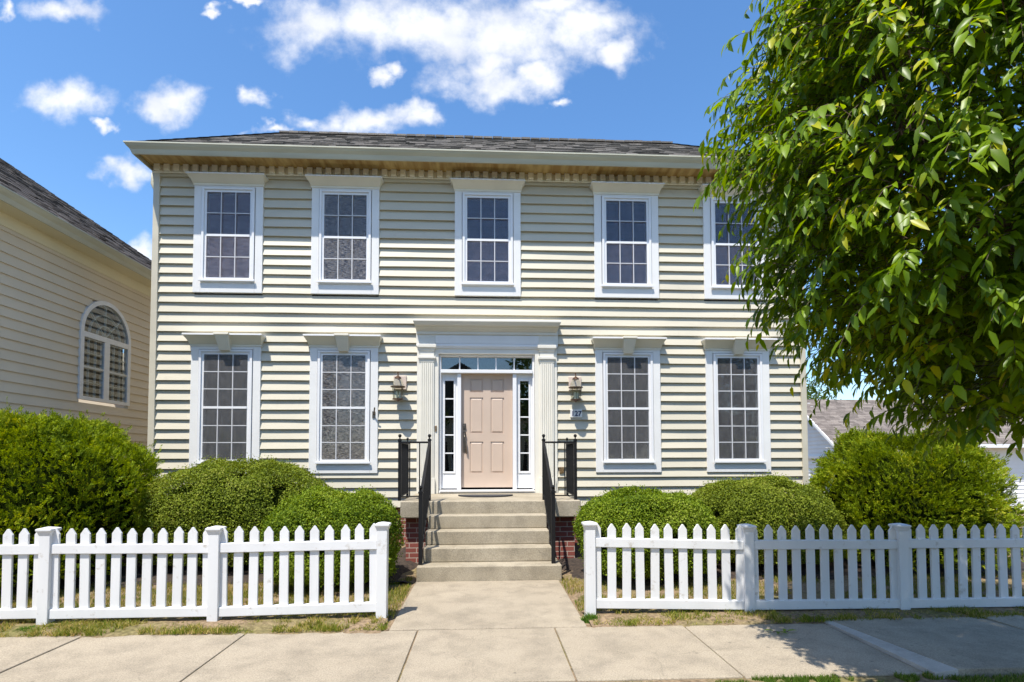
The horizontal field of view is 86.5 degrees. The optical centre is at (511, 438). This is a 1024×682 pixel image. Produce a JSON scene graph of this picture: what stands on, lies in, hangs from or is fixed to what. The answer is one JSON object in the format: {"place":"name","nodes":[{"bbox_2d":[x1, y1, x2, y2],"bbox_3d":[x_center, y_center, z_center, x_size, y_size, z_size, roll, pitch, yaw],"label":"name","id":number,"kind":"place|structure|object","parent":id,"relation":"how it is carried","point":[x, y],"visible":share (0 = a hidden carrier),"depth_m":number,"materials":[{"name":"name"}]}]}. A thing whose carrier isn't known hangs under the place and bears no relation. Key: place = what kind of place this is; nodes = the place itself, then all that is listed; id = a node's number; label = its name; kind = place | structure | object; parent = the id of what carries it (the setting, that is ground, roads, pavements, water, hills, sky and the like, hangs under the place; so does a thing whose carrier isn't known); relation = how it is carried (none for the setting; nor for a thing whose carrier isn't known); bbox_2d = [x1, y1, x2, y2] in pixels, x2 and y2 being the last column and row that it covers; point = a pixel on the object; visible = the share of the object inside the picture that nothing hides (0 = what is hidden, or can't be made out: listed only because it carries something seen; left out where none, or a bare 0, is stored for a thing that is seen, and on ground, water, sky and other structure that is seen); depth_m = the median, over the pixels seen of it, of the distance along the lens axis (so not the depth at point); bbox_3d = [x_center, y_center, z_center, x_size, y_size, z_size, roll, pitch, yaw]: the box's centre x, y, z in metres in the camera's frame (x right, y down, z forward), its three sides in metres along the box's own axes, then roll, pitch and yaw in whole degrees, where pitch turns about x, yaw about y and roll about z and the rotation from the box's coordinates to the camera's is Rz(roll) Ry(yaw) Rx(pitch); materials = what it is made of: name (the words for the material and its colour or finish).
{"place":"outdoors","nodes":[
{"label":"outdoors","id":0,"kind":"place"},
{"bbox_2d":[0,580,924,681],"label":"sidewalk","id":1,"kind":"structure","parent":0,"point":[486,631],"depth_m":4.25,"materials":[{"name":"concrete"}]},
{"bbox_2d":[766,629,793,633],"bbox_3d":[2.328,1.661,4.676,0.266,0.019,0.149,0,-2,-10],"label":"fallen twig","id":2,"kind":"object","parent":1,"relation":"on","point":[783,631],"visible":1,"depth_m":4.69,"materials":[{"name":"green plant"}]},
{"bbox_2d":[0,510,1023,681],"bbox_3d":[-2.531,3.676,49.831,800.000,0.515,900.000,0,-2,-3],"label":"ground","id":3,"kind":"structure","parent":0,"point":[567,574],"depth_m":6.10,"materials":[{"name":"green plant"}]},
{"bbox_2d":[0,158,151,489],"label":"neighbour house","id":4,"kind":"structure","parent":3,"relation":"on","point":[75,296],"depth_m":9.78,"materials":[{"name":"beige wood"}]},
{"bbox_2d":[77,301,130,405],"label":"window","id":5,"kind":"structure","parent":4,"relation":"in","point":[102,377],"depth_m":10.60,"materials":[{"name":"white wood"}]},
{"bbox_2d":[0,398,166,588],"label":"yew bush","id":6,"kind":"object","parent":3,"relation":"on","point":[65,474],"visible":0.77,"depth_m":6.40,"materials":[{"name":"green plant"}]},
{"bbox_2d":[0,522,390,624],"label":"picket fence","id":7,"kind":"object","parent":3,"relation":"on","point":[46,549],"visible":0.98,"depth_m":5.01,"materials":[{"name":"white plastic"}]},
{"bbox_2d":[0,546,417,588],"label":"mulch","id":8,"kind":"object","parent":3,"relation":"on","point":[404,565],"visible":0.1,"depth_m":6.99,"materials":[{"name":"brown wood"}]},
{"bbox_2d":[128,454,337,566],"bbox_3d":[-3.845,1.028,7.723,2.778,1.664,2.115,0,-2,-3],"label":"azalea mound","id":9,"kind":"object","parent":3,"relation":"on","point":[231,495],"visible":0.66,"depth_m":7.04,"materials":[{"name":"green plant"}]},
{"bbox_2d":[257,481,407,586],"bbox_3d":[-2.148,1.162,6.616,1.766,1.294,1.542,0,-2,-3],"label":"boxwood bush","id":10,"kind":"object","parent":3,"relation":"on","point":[318,507],"visible":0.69,"depth_m":6.12,"materials":[{"name":"green plant"}]},
{"bbox_2d":[123,130,808,545],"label":"house","id":11,"kind":"structure","parent":3,"relation":"on","point":[315,292],"depth_m":9.69,"materials":[{"name":"beige wood"}]},
{"bbox_2d":[182,332,265,472],"bbox_3d":[-4.952,-0.593,9.361,1.324,2.406,0.359,0,-2,-3],"label":"window","id":12,"kind":"structure","parent":11,"relation":"in","point":[225,383],"depth_m":9.43,"materials":[{"name":"white wood"}]},
{"bbox_2d":[185,171,268,294],"bbox_3d":[-4.959,-3.560,9.496,1.324,2.045,0.317,0,-2,-3],"label":"window","id":13,"kind":"structure","parent":11,"relation":"in","point":[228,237],"depth_m":9.52,"materials":[{"name":"white wood"}]},
{"bbox_2d":[303,333,382,472],"bbox_3d":[-2.937,-0.594,9.464,1.324,2.406,0.359,0,-2,-3],"label":"window","id":14,"kind":"structure","parent":11,"relation":"in","point":[343,387],"depth_m":9.52,"materials":[{"name":"white wood"}]},
{"bbox_2d":[305,174,383,296],"bbox_3d":[-2.945,-3.560,9.599,1.324,2.045,0.317,0,-2,-3],"label":"window","id":15,"kind":"structure","parent":11,"relation":"in","point":[345,222],"depth_m":9.63,"materials":[{"name":"white wood"}]},
{"bbox_2d":[390,372,406,401],"bbox_3d":[-1.974,-0.889,9.441,0.256,0.524,0.321,0,-2,-3],"label":"wall lantern","id":16,"kind":"object","parent":11,"relation":"attached to","point":[400,382],"depth_m":9.48,"materials":[{"name":"beige metal"}]},
{"bbox_2d":[461,374,512,486],"bbox_3d":[-0.447,-0.141,9.722,0.914,2.030,0.150,0,-2,-3],"label":"door","id":17,"kind":"structure","parent":11,"relation":"in","point":[486,399],"depth_m":9.74,"materials":[{"name":"paint"}]},
{"bbox_2d":[450,178,524,298],"bbox_3d":[-0.433,-3.561,9.726,1.324,2.045,0.317,0,-2,-3],"label":"window","id":18,"kind":"structure","parent":11,"relation":"in","point":[487,211],"depth_m":9.76,"materials":[{"name":"white wood"}]},
{"bbox_2d":[568,373,582,401],"bbox_3d":[1.119,-0.890,9.598,0.256,0.524,0.321,0,-2,-3],"label":"wall lantern","id":19,"kind":"object","parent":11,"relation":"attached to","point":[574,383],"depth_m":9.62,"materials":[{"name":"beige metal"}]},
{"bbox_2d":[570,409,581,417],"bbox_3d":[1.144,-0.443,9.710,0.210,0.145,0.050,0,-2,-3],"label":"house number plaque","id":20,"kind":"object","parent":11,"relation":"attached to","point":[575,413],"visible":1,"depth_m":9.69,"materials":[{"name":"plastic"}]},
{"bbox_2d":[589,181,664,299],"bbox_3d":[2.078,-3.561,9.854,1.324,2.045,0.317,0,-2,-3],"label":"window","id":21,"kind":"structure","parent":11,"relation":"in","point":[626,239],"depth_m":9.88,"materials":[{"name":"white wood"}]},
{"bbox_2d":[591,336,666,471],"bbox_3d":[2.085,-0.595,9.719,1.324,2.406,0.359,0,-2,-3],"label":"window","id":22,"kind":"structure","parent":11,"relation":"in","point":[627,368],"depth_m":9.78,"materials":[{"name":"white wood"}]},
{"bbox_2d":[698,184,772,301],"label":"window","id":23,"kind":"structure","parent":11,"relation":"in","point":[718,256],"depth_m":9.97,"materials":[{"name":"white wood"}]},
{"bbox_2d":[701,337,776,471],"bbox_3d":[4.099,-0.595,9.821,1.324,2.406,0.359,0,-2,-3],"label":"window","id":24,"kind":"structure","parent":11,"relation":"in","point":[737,386],"depth_m":9.87,"materials":[{"name":"white wood"}]},
{"bbox_2d":[400,493,580,581],"bbox_3d":[-0.313,1.414,8.144,2.600,1.000,2.815,0,-2,-3],"label":"front stoop","id":25,"kind":"object","parent":3,"relation":"on","point":[487,538],"visible":0.81,"depth_m":7.32,"materials":[{"name":"beige concrete"}]},
{"bbox_2d":[398,434,431,564],"bbox_3d":[-1.363,0.778,7.792,0.470,1.690,1.977,1,-2,-24],"label":"stair railing","id":26,"kind":"object","parent":25,"relation":"on","point":[424,493],"visible":1,"depth_m":7.89,"materials":[{"name":"black metal"}]},
{"bbox_2d":[458,494,512,496],"bbox_3d":[-0.424,0.926,8.751,0.899,0.020,0.419,0,-2,-3],"label":"doormat","id":27,"kind":"object","parent":25,"relation":"on","point":[484,495],"visible":1,"depth_m":8.69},
{"bbox_2d":[542,434,576,563],"bbox_3d":[0.658,0.777,7.898,0.503,1.690,1.983,-1,-2,20],"label":"stair railing","id":28,"kind":"object","parent":25,"relation":"on","point":[570,484],"visible":1,"depth_m":8.00,"materials":[{"name":"black metal"}]},
{"bbox_2d":[0,607,1023,637],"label":"soil strip","id":29,"kind":"object","parent":3,"relation":"on","point":[262,627],"visible":0.57,"depth_m":5.00,"materials":[{"name":"brown soil"}]},
{"bbox_2d":[11,624,36,632],"bbox_3d":[-4.268,1.676,4.786,0.251,0.076,0.188,0,-2,-3],"label":"weed tuft","id":30,"kind":"object","parent":29,"relation":"on","point":[24,629],"visible":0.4,"depth_m":4.77,"materials":[{"name":"green plant"}]},
{"bbox_2d":[579,612,600,623],"bbox_3d":[0.732,1.659,5.067,0.176,0.111,0.178,-2,-3,39],"label":"weed tuft","id":31,"kind":"object","parent":29,"relation":"on","point":[587,618],"visible":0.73,"depth_m":5.05,"materials":[{"name":"green plant"}]},
{"bbox_2d":[572,483,720,579],"bbox_3d":[1.665,1.184,6.903,1.834,1.256,1.651,0,-2,-3],"label":"boxwood bush","id":32,"kind":"object","parent":3,"relation":"on","point":[619,508],"visible":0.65,"depth_m":6.41,"materials":[{"name":"green plant"}]},
{"bbox_2d":[689,469,850,564],"bbox_3d":[3.503,1.141,7.688,2.188,1.399,1.996,0,-2,-3],"label":"bush","id":33,"kind":"object","parent":3,"relation":"on","point":[760,503],"visible":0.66,"depth_m":7.02,"materials":[{"name":"green plant"}]},
{"bbox_2d":[558,542,1023,582],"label":"mulch","id":34,"kind":"object","parent":3,"relation":"on","point":[575,566],"visible":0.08,"depth_m":7.20,"materials":[{"name":"brown wood"}]},
{"bbox_2d":[581,521,1023,614],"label":"picket fence","id":35,"kind":"object","parent":3,"relation":"on","point":[899,543],"visible":0.95,"depth_m":5.31,"materials":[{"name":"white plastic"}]},
{"bbox_2d":[806,377,840,399],"bbox_3d":[18.928,-0.353,35.528,4.758,7.560,5.079,1,-3,-35],"label":"broadleaf tree","id":36,"kind":"object","parent":3,"relation":"on","point":[812,397],"visible":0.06,"depth_m":34.52,"materials":[{"name":"green plant"}]},
{"bbox_2d":[693,0,1023,462],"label":"street tree","id":37,"kind":"object","parent":3,"relation":"on","point":[949,308],"visible":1,"depth_m":3.18,"materials":[{"name":"green plant"}]},
{"bbox_2d":[808,421,1023,571],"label":"yew bush","id":38,"kind":"object","parent":3,"relation":"on","point":[874,482],"visible":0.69,"depth_m":6.98,"materials":[{"name":"green plant"}]},
{"bbox_2d":[0,0,1023,399],"label":"sky","id":39,"kind":"structure","parent":0,"point":[79,79],"materials":[{"name":"blue"}]},
{"bbox_2d":[604,671,1023,681],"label":"verge grass","id":40,"kind":"structure","parent":0,"point":[900,676],"depth_m":3.70,"materials":[{"name":"green plant"}]},
{"bbox_2d":[807,399,1023,509],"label":"house","id":41,"kind":"structure","parent":0,"point":[822,432],"depth_m":21.63,"materials":[{"name":"white"}]},
{"bbox_2d":[831,615,1023,677],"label":"lifted sidewalk","id":42,"kind":"structure","parent":0,"point":[991,645],"depth_m":4.42,"materials":[{"name":"concrete"}]},
{"bbox_2d":[822,620,958,678],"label":"sidewalk","id":43,"kind":"structure","parent":42,"relation":"attached to","point":[922,663],"depth_m":4.09,"materials":[{"name":"concrete"}]}
]}

